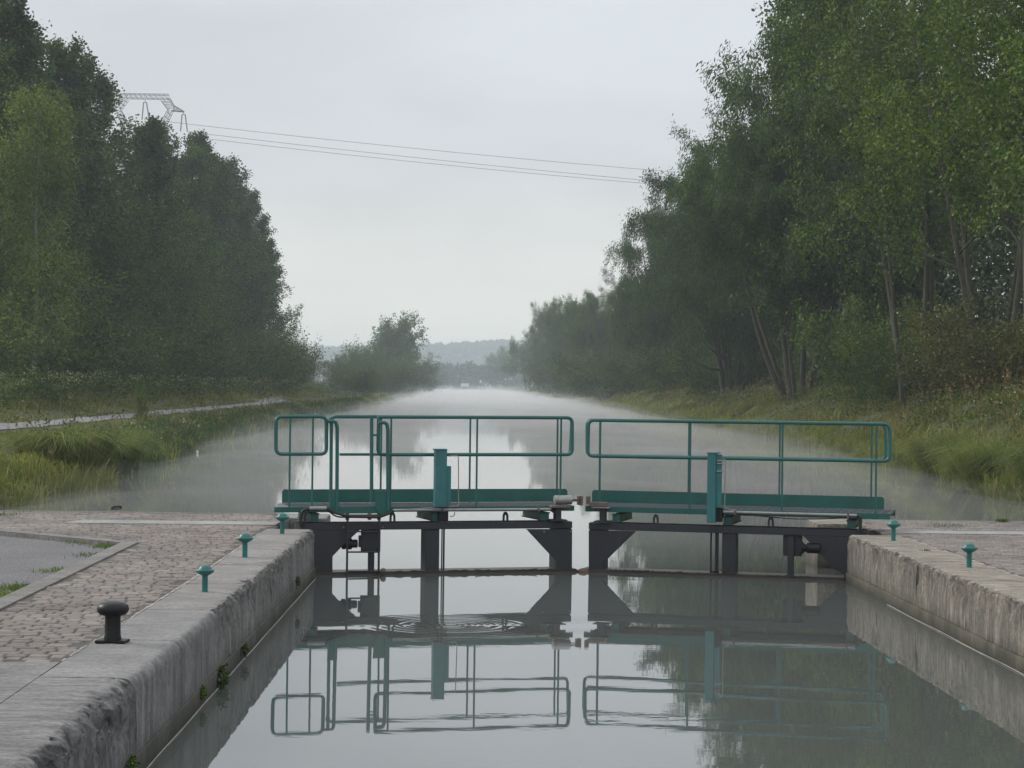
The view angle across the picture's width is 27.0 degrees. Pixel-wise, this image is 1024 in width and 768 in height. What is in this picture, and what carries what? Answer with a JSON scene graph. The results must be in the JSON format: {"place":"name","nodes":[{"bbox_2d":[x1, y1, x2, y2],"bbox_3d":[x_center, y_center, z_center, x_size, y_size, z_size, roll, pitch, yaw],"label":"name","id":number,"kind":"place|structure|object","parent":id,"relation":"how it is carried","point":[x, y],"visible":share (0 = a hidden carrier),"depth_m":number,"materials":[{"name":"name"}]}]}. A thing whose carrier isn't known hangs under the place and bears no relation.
{"place":"outdoors","nodes":[
{"label":"outdoors","id":0,"kind":"place"},
{"bbox_2d":[0,662,59,703],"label":"pavement","id":1,"kind":"structure","parent":0,"point":[15,677],"depth_m":12.33,"materials":[{"name":"concrete"}]},
{"bbox_2d":[0,536,108,596],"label":"road","id":2,"kind":"structure","parent":0,"point":[20,557],"depth_m":21.18,"materials":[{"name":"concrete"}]},
{"bbox_2d":[0,580,29,593],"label":"grass tuft","id":3,"kind":"object","parent":2,"relation":"on","point":[16,586],"visible":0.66,"depth_m":17.80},
{"bbox_2d":[0,529,134,545],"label":"kerb","id":4,"kind":"structure","parent":2,"relation":"on","point":[36,535],"depth_m":23.34,"materials":[{"name":"stone"}]},
{"bbox_2d":[0,512,286,662],"bbox_3d":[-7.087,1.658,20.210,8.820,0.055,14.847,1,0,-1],"label":"pavement","id":5,"kind":"structure","parent":0,"point":[173,543],"depth_m":19.10,"materials":[{"name":"stone"}]},
{"bbox_2d":[0,542,137,610],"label":"kerb","id":6,"kind":"structure","parent":5,"relation":"on","point":[12,598],"depth_m":18.58,"materials":[{"name":"concrete"}]},
{"bbox_2d":[61,533,1023,660],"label":"mortar line","id":7,"kind":"object","parent":5,"relation":"on","point":[83,647],"visible":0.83,"depth_m":18.00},
{"bbox_2d":[62,520,279,525],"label":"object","id":8,"kind":"structure","parent":0,"point":[165,522],"depth_m":25.75,"materials":[{"name":"concrete"}]},
{"bbox_2d":[312,351,560,386],"bbox_3d":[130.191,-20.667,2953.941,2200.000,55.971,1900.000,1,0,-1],"label":"hills","id":9,"kind":"structure","parent":0,"point":[459,355],"depth_m":2301.11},
{"bbox_2d":[301,339,567,377],"bbox_3d":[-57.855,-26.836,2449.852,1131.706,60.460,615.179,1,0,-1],"label":"woods","id":10,"kind":"object","parent":9,"relation":"on","point":[469,349],"visible":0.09,"depth_m":2361.18,"materials":[{"name":"plant"}]},
{"bbox_2d":[0,389,1023,767],"bbox_3d":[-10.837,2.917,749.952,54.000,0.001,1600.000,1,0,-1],"label":"water","id":11,"kind":"structure","parent":0,"point":[522,671],"depth_m":19.48,"materials":[{"name":"grey liquid"}]},
{"bbox_2d":[274,415,582,575],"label":"lock gate","id":12,"kind":"structure","parent":11,"relation":"in","point":[443,499],"depth_m":25.77,"materials":[{"name":"metal"}]},
{"bbox_2d":[585,418,894,580],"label":"lock gate","id":13,"kind":"structure","parent":11,"relation":"in","point":[607,541],"depth_m":25.93,"materials":[{"name":"metal"}]},
{"bbox_2d":[0,386,1023,499],"bbox_3d":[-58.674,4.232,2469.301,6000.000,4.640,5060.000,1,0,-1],"label":"ground","id":14,"kind":"structure","parent":0,"point":[512,389],"depth_m":97.88,"materials":[{"name":"plant"}]},
{"bbox_2d":[0,0,80,351],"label":"poplar tree","id":15,"kind":"object","parent":14,"relation":"on","point":[4,89],"visible":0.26,"depth_m":108.93,"materials":[{"name":"green plant"}]},
{"bbox_2d":[0,0,90,344],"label":"poplar tree","id":16,"kind":"object","parent":14,"relation":"on","point":[16,23],"visible":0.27,"depth_m":115.25,"materials":[{"name":"green plant"}]},
{"bbox_2d":[0,286,110,405],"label":"bush","id":17,"kind":"object","parent":14,"relation":"on","point":[17,351],"visible":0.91,"depth_m":89.75,"materials":[{"name":"green plant"}]},
{"bbox_2d":[0,72,130,395],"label":"birch tree","id":18,"kind":"object","parent":14,"relation":"on","point":[45,132],"visible":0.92,"depth_m":101.45,"materials":[{"name":"green plant"}]},
{"bbox_2d":[0,15,143,391],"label":"poplar tree","id":19,"kind":"object","parent":14,"relation":"on","point":[40,74],"visible":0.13,"depth_m":129.47,"materials":[{"name":"green plant"}]},
{"bbox_2d":[0,283,145,399],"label":"bush","id":20,"kind":"object","parent":14,"relation":"on","point":[93,362],"visible":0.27,"depth_m":107.05,"materials":[{"name":"green plant"}]},
{"bbox_2d":[15,31,158,357],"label":"poplar tree","id":21,"kind":"object","parent":14,"relation":"on","point":[67,73],"visible":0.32,"depth_m":134.05,"materials":[{"name":"green plant"}]},
{"bbox_2d":[0,420,173,468],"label":"grass tussock","id":22,"kind":"object","parent":14,"relation":"on","point":[80,447],"depth_m":45.12,"materials":[{"name":"plant"}]},
{"bbox_2d":[23,51,176,374],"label":"poplar tree","id":23,"kind":"object","parent":14,"relation":"on","point":[118,145],"visible":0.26,"depth_m":147.48,"materials":[{"name":"green plant"}]},
{"bbox_2d":[60,419,197,458],"bbox_3d":[-10.312,1.432,54.818,4.776,1.147,4.634,1,0,-1],"label":"grass tussock","id":24,"kind":"object","parent":14,"relation":"on","point":[138,432],"depth_m":54.63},
{"bbox_2d":[78,426,182,474],"bbox_3d":[-9.823,1.534,50.126,5.195,1.190,5.564,1,0,-1],"label":"grass tussock","id":25,"kind":"object","parent":14,"relation":"on","point":[120,459],"depth_m":49.89,"materials":[{"name":"plant"}]},
{"bbox_2d":[133,383,150,420],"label":"bush","id":26,"kind":"object","parent":14,"relation":"on","point":[141,396],"visible":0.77,"depth_m":82.71,"materials":[{"name":"green plant"}]},
{"bbox_2d":[0,396,285,429],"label":"towpath","id":27,"kind":"structure","parent":14,"relation":"on","point":[33,423],"depth_m":87.61,"materials":[{"name":"gravel"}]},
{"bbox_2d":[87,112,200,358],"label":"poplar tree","id":28,"kind":"object","parent":14,"relation":"on","point":[152,150],"visible":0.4,"depth_m":154.81,"materials":[{"name":"green plant"}]},
{"bbox_2d":[103,93,187,201],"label":"pylon","id":29,"kind":"object","parent":14,"relation":"on","point":[156,98],"visible":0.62,"depth_m":418.35,"materials":[{"name":"metal"}]},
{"bbox_2d":[193,132,648,180],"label":"power line","id":30,"kind":"object","parent":29,"relation":"attached to","point":[422,158],"visible":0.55,"depth_m":429.80,"materials":[{"name":"black metal"}]},
{"bbox_2d":[165,121,681,172],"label":"power line","id":31,"kind":"object","parent":29,"relation":"attached to","point":[416,148],"visible":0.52,"depth_m":430.62,"materials":[{"name":"black metal"}]},
{"bbox_2d":[212,139,647,183],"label":"power line","id":32,"kind":"object","parent":29,"relation":"attached to","point":[429,163],"visible":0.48,"depth_m":430.17,"materials":[{"name":"black metal"}]},
{"bbox_2d":[0,510,330,767],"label":"lock wall","id":33,"kind":"structure","parent":14,"relation":"on","point":[107,705],"depth_m":13.61,"materials":[{"name":"concrete"}]},
{"bbox_2d":[95,601,129,643],"bbox_3d":[-2.598,1.548,13.883,0.209,0.269,0.208,1,0,-1],"label":"bollard","id":34,"kind":"object","parent":33,"relation":"on","point":[112,612],"visible":1,"depth_m":13.83,"materials":[{"name":"black metal"}]},
{"bbox_2d":[196,565,213,591],"bbox_3d":[-2.492,1.586,17.314,0.149,0.241,0.149,1,0,-1],"label":"mooring post","id":35,"kind":"object","parent":33,"relation":"on","point":[204,571],"visible":0.99,"depth_m":17.29,"materials":[{"name":"metal"}]},
{"bbox_2d":[216,663,232,688],"bbox_3d":[-2.161,2.198,15.922,0.138,0.220,0.305,1,0,-1],"label":"fern","id":36,"kind":"object","parent":33,"relation":"attached to","point":[223,678],"depth_m":15.88,"materials":[{"name":"green plant"}]},
{"bbox_2d":[237,533,252,557],"bbox_3d":[-2.604,1.581,20.805,0.160,0.259,0.160,1,0,-1],"label":"mooring post","id":37,"kind":"object","parent":33,"relation":"on","point":[244,538],"visible":0.98,"depth_m":20.78,"materials":[{"name":"metal"}]},
{"bbox_2d":[275,513,288,533],"bbox_3d":[-2.597,1.584,24.113,0.160,0.259,0.160,1,0,-1],"label":"mooring post","id":38,"kind":"object","parent":33,"relation":"on","point":[282,518],"visible":0.98,"depth_m":24.08,"materials":[{"name":"metal"}]},
{"bbox_2d":[0,367,335,410],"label":"undergrowth","id":39,"kind":"object","parent":14,"relation":"on","point":[62,392],"visible":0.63,"depth_m":106.45,"materials":[{"name":"green plant"}]},
{"bbox_2d":[0,367,325,387],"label":"flowers","id":40,"kind":"object","parent":39,"relation":"on","point":[128,379],"visible":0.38,"depth_m":106.37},
{"bbox_2d":[114,117,226,363],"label":"poplar tree","id":41,"kind":"object","parent":14,"relation":"on","point":[185,291],"visible":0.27,"depth_m":175.04,"materials":[{"name":"green plant"}]},
{"bbox_2d":[0,388,351,422],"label":"grass","id":42,"kind":"structure","parent":14,"relation":"on","point":[183,400],"depth_m":109.35,"materials":[{"name":"plant"}]},
{"bbox_2d":[0,391,359,488],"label":"dry stalks","id":43,"kind":"object","parent":14,"relation":"on","point":[69,418],"visible":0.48,"depth_m":69.24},
{"bbox_2d":[0,388,366,472],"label":"seed heads","id":44,"kind":"object","parent":14,"relation":"on","point":[71,408],"visible":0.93,"depth_m":61.96,"materials":[{"name":"plant"}]},
{"bbox_2d":[145,143,241,340],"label":"poplar tree","id":45,"kind":"object","parent":14,"relation":"on","point":[199,186],"visible":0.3,"depth_m":193.28,"materials":[{"name":"green plant"}]},
{"bbox_2d":[0,395,397,506],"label":"grass","id":46,"kind":"structure","parent":14,"relation":"on","point":[22,493],"depth_m":44.19,"materials":[{"name":"plant"}]},
{"bbox_2d":[172,129,264,382],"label":"poplar tree","id":47,"kind":"object","parent":14,"relation":"on","point":[225,210],"visible":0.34,"depth_m":207.41,"materials":[{"name":"green plant"}]},
{"bbox_2d":[77,395,369,473],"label":"reeds","id":48,"kind":"object","parent":14,"relation":"on","point":[238,425],"visible":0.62,"depth_m":87.54,"materials":[{"name":"plant"}]},
{"bbox_2d":[176,310,303,396],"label":"bush","id":49,"kind":"object","parent":14,"relation":"on","point":[257,369],"visible":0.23,"depth_m":181.48,"materials":[{"name":"green plant"}]},
{"bbox_2d":[195,152,291,388],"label":"poplar tree","id":50,"kind":"object","parent":14,"relation":"on","point":[255,282],"visible":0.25,"depth_m":224.46,"materials":[{"name":"green plant"}]},
{"bbox_2d":[87,391,413,462],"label":"undergrowth","id":51,"kind":"object","parent":14,"relation":"on","point":[201,413],"visible":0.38,"depth_m":85.02,"materials":[{"name":"green plant"}]},
{"bbox_2d":[212,188,301,351],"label":"poplar tree","id":52,"kind":"object","parent":14,"relation":"on","point":[261,228],"visible":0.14,"depth_m":239.27,"materials":[{"name":"green plant"}]},
{"bbox_2d":[237,238,304,349],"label":"poplar tree","id":53,"kind":"object","parent":14,"relation":"on","point":[272,244],"visible":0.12,"depth_m":251.76,"materials":[{"name":"green plant"}]},
{"bbox_2d":[218,324,329,394],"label":"bush","id":54,"kind":"object","parent":14,"relation":"on","point":[285,371],"visible":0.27,"depth_m":209.16,"materials":[{"name":"green plant"}]},
{"bbox_2d":[245,326,311,391],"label":"bush","id":55,"kind":"object","parent":14,"relation":"on","point":[300,380],"visible":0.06,"depth_m":231.62,"materials":[{"name":"green plant"}]},
{"bbox_2d":[276,332,330,389],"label":"bush","id":56,"kind":"object","parent":14,"relation":"on","point":[316,358],"visible":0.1,"depth_m":265.43,"materials":[{"name":"green plant"}]},
{"bbox_2d":[317,352,363,389],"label":"bush","id":57,"kind":"object","parent":14,"relation":"on","point":[337,367],"visible":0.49,"depth_m":371.92,"materials":[{"name":"green plant"}]},
{"bbox_2d":[321,361,395,396],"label":"bush","id":58,"kind":"object","parent":14,"relation":"on","point":[357,383],"visible":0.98,"depth_m":278.42,"materials":[{"name":"green plant"}]},
{"bbox_2d":[335,336,396,390],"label":"bush","id":59,"kind":"object","parent":14,"relation":"on","point":[370,357],"visible":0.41,"depth_m":402.25,"materials":[{"name":"green plant"}]},
{"bbox_2d":[327,338,429,391],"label":"bush","id":60,"kind":"object","parent":14,"relation":"on","point":[408,359],"visible":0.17,"depth_m":417.11,"materials":[{"name":"green plant"}]},
{"bbox_2d":[364,356,426,396],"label":"bush","id":61,"kind":"object","parent":14,"relation":"on","point":[397,382],"visible":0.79,"depth_m":373.92,"materials":[{"name":"green plant"}]},
{"bbox_2d":[361,308,430,373],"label":"tree","id":62,"kind":"object","parent":14,"relation":"on","point":[395,337],"visible":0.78,"depth_m":469.01,"materials":[{"name":"green plant"}]},
{"bbox_2d":[400,351,444,392],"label":"bush","id":63,"kind":"object","parent":14,"relation":"on","point":[429,383],"visible":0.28,"depth_m":498.23,"materials":[{"name":"green plant"}]},
{"bbox_2d":[410,359,443,389],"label":"bush","id":64,"kind":"object","parent":14,"relation":"on","point":[441,375],"visible":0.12,"depth_m":693.91,"materials":[{"name":"green plant"}]},
{"bbox_2d":[304,356,550,389],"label":"woods","id":65,"kind":"object","parent":14,"relation":"on","point":[464,373],"visible":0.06,"depth_m":1133.88,"materials":[{"name":"green plant"}]},
{"bbox_2d":[427,366,450,388],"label":"bush","id":66,"kind":"object","parent":14,"relation":"on","point":[443,377],"visible":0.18,"depth_m":979.84,"materials":[{"name":"green plant"}]},
{"bbox_2d":[481,345,521,387],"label":"tree","id":67,"kind":"object","parent":14,"relation":"on","point":[494,360],"visible":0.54,"depth_m":1010.25,"materials":[{"name":"green plant"}]},
{"bbox_2d":[501,328,537,389],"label":"tree","id":68,"kind":"object","parent":14,"relation":"on","point":[520,349],"visible":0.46,"depth_m":655.58,"materials":[{"name":"green plant"}]},
{"bbox_2d":[512,350,568,393],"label":"bush","id":69,"kind":"object","parent":14,"relation":"on","point":[541,379],"visible":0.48,"depth_m":450.09,"materials":[{"name":"green plant"}]},
{"bbox_2d":[523,300,570,389],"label":"willow tree","id":70,"kind":"object","parent":14,"relation":"on","point":[539,339],"visible":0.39,"depth_m":486.95,"materials":[{"name":"green plant"}]},
{"bbox_2d":[539,292,592,388],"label":"willow tree","id":71,"kind":"object","parent":14,"relation":"on","point":[551,318],"visible":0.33,"depth_m":388.47,"materials":[{"name":"green plant"}]},
{"bbox_2d":[533,352,602,398],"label":"bush","id":72,"kind":"object","parent":14,"relation":"on","point":[559,377],"visible":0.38,"depth_m":337.07,"materials":[{"name":"green plant"}]},
{"bbox_2d":[546,347,626,400],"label":"bush","id":73,"kind":"object","parent":14,"relation":"on","point":[592,382],"visible":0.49,"depth_m":263.32,"materials":[{"name":"green plant"}]},
{"bbox_2d":[560,281,620,395],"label":"willow tree","id":74,"kind":"object","parent":14,"relation":"on","point":[588,326],"visible":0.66,"depth_m":316.19,"materials":[{"name":"green plant"}]},
{"bbox_2d":[582,334,665,395],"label":"bush","id":75,"kind":"object","parent":14,"relation":"on","point":[616,366],"visible":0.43,"depth_m":229.73,"materials":[{"name":"green plant"}]},
{"bbox_2d":[598,263,669,388],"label":"willow tree","id":76,"kind":"object","parent":14,"relation":"on","point":[618,316],"visible":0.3,"depth_m":238.22,"materials":[{"name":"green plant"}]},
{"bbox_2d":[622,334,713,393],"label":"bush","id":77,"kind":"object","parent":14,"relation":"on","point":[657,383],"visible":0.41,"depth_m":188.87,"materials":[{"name":"green plant"}]},
{"bbox_2d":[603,187,737,392],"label":"willow tree","id":78,"kind":"object","parent":14,"relation":"on","point":[650,320],"visible":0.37,"depth_m":190.43,"materials":[{"name":"green plant"}]},
{"bbox_2d":[619,114,796,395],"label":"willow tree","id":79,"kind":"object","parent":14,"relation":"on","point":[701,297],"visible":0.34,"depth_m":145.27,"materials":[{"name":"green plant"}]},
{"bbox_2d":[701,145,856,380],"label":"willow tree","id":80,"kind":"object","parent":14,"relation":"on","point":[773,321],"visible":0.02,"depth_m":143.06,"materials":[{"name":"green plant"}]},
{"bbox_2d":[550,383,1023,500],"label":"grass","id":81,"kind":"structure","parent":14,"relation":"on","point":[590,401],"depth_m":92.26,"materials":[{"name":"plant"}]},
{"bbox_2d":[565,27,1023,387],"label":"woods","id":82,"kind":"object","parent":14,"relation":"on","point":[986,272],"visible":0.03,"depth_m":107.29,"materials":[{"name":"green plant"}]},
{"bbox_2d":[662,95,948,403],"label":"willow tree","id":83,"kind":"object","parent":14,"relation":"on","point":[697,205],"visible":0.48,"depth_m":109.68,"materials":[{"name":"green plant"}]},
{"bbox_2d":[763,323,853,384],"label":"bush","id":84,"kind":"object","parent":14,"relation":"on","point":[808,359],"visible":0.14,"depth_m":128.52,"materials":[{"name":"green plant"}]},
{"bbox_2d":[596,395,1023,501],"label":"sedge","id":85,"kind":"object","parent":14,"relation":"on","point":[1006,486],"visible":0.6,"depth_m":80.09,"materials":[{"name":"green plant"}]},
{"bbox_2d":[598,376,1023,436],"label":"undergrowth","id":86,"kind":"object","parent":14,"relation":"on","point":[819,397],"visible":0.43,"depth_m":81.83,"materials":[{"name":"green plant"}]},
{"bbox_2d":[610,360,1023,453],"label":"seed heads","id":87,"kind":"object","parent":14,"relation":"on","point":[1014,423],"visible":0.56,"depth_m":70.47,"materials":[{"name":"plant"}]},
{"bbox_2d":[616,371,1023,478],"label":"dry stalks","id":88,"kind":"object","parent":14,"relation":"on","point":[853,407],"visible":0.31,"depth_m":85.08,"materials":[{"name":"plant"}]},
{"bbox_2d":[716,0,946,384],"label":"poplar tree","id":89,"kind":"object","parent":14,"relation":"on","point":[776,304],"visible":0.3,"depth_m":108.66,"materials":[{"name":"green plant"}]},
{"bbox_2d":[666,382,1023,423],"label":"flowers","id":90,"kind":"object","parent":14,"relation":"on","point":[872,389],"visible":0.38,"depth_m":75.45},
{"bbox_2d":[695,1,1009,388],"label":"willow tree","id":91,"kind":"object","parent":14,"relation":"on","point":[755,94],"visible":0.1,"depth_m":110.55,"materials":[{"name":"green plant"}]},
{"bbox_2d":[786,282,962,402],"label":"bush","id":92,"kind":"object","parent":14,"relation":"on","point":[841,348],"visible":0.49,"depth_m":93.47,"materials":[{"name":"green plant"}]},
{"bbox_2d":[765,0,1006,409],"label":"leafy tree","id":93,"kind":"object","parent":14,"relation":"on","point":[822,125],"visible":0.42,"depth_m":83.41,"materials":[{"name":"green plant"}]},
{"bbox_2d":[847,326,931,405],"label":"bush","id":94,"kind":"object","parent":14,"relation":"on","point":[882,384],"visible":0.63,"depth_m":85.30,"materials":[{"name":"green plant"}]},
{"bbox_2d":[801,0,1023,392],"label":"leafy tree","id":95,"kind":"object","parent":14,"relation":"on","point":[890,138],"visible":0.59,"depth_m":75.75,"materials":[{"name":"green plant"}]},
{"bbox_2d":[806,519,1023,674],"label":"lock wall","id":96,"kind":"structure","parent":14,"relation":"on","point":[978,607],"depth_m":20.48,"materials":[{"name":"concrete"}]},
{"bbox_2d":[887,520,900,540],"bbox_3d":[4.323,1.667,24.177,0.160,0.259,0.160,1,0,-1],"label":"mooring post","id":97,"kind":"object","parent":96,"relation":"on","point":[893,525],"visible":0.98,"depth_m":24.15,"materials":[{"name":"metal"}]},
{"bbox_2d":[961,543,977,567],"bbox_3d":[4.422,1.665,20.634,0.160,0.259,0.160,1,0,-1],"label":"mooring post","id":98,"kind":"object","parent":96,"relation":"on","point":[969,549],"visible":0.98,"depth_m":20.61,"materials":[{"name":"metal"}]},
{"bbox_2d":[880,431,998,470],"bbox_3d":[12.085,1.782,58.275,4.932,1.132,5.033,1,0,12],"label":"grass tussock","id":99,"kind":"object","parent":14,"relation":"on","point":[917,454],"depth_m":57.90,"materials":[{"name":"plant"}]},
{"bbox_2d":[873,301,1021,402],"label":"bush","id":100,"kind":"object","parent":14,"relation":"on","point":[926,379],"visible":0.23,"depth_m":77.04,"materials":[{"name":"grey plant"}]},
{"bbox_2d":[881,0,1023,312],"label":"leafy tree","id":101,"kind":"object","parent":14,"relation":"on","point":[1000,108],"visible":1,"depth_m":57.95,"materials":[{"name":"green plant"}]},
{"bbox_2d":[883,434,1023,489],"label":"grass tussock","id":102,"kind":"object","parent":14,"relation":"on","point":[967,468],"depth_m":47.33,"materials":[{"name":"plant"}]},
{"bbox_2d":[892,288,1023,399],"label":"bush","id":103,"kind":"object","parent":14,"relation":"on","point":[1013,352],"visible":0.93,"depth_m":70.49,"materials":[{"name":"green plant"}]},
{"bbox_2d":[900,428,1023,475],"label":"grass tussock","id":104,"kind":"object","parent":14,"relation":"on","point":[997,443],"depth_m":52.05,"materials":[{"name":"plant"}]},
{"bbox_2d":[959,435,1023,482],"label":"grass tussock","id":105,"kind":"object","parent":14,"relation":"on","point":[1018,461],"depth_m":43.84,"materials":[{"name":"plant"}]},
{"bbox_2d":[6,0,1021,346],"label":"sky","id":106,"kind":"structure","parent":0,"point":[361,239],"materials":[{"name":"grey"}]},
{"bbox_2d":[858,520,1023,576],"bbox_3d":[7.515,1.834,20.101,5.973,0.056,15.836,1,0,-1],"label":"pavement","id":107,"kind":"structure","parent":0,"point":[1006,552],"depth_m":24.63,"materials":[{"name":"stone"}]},
{"bbox_2d":[873,530,1023,534],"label":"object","id":108,"kind":"structure","parent":0,"point":[952,532],"depth_m":25.62,"materials":[{"name":"concrete"}]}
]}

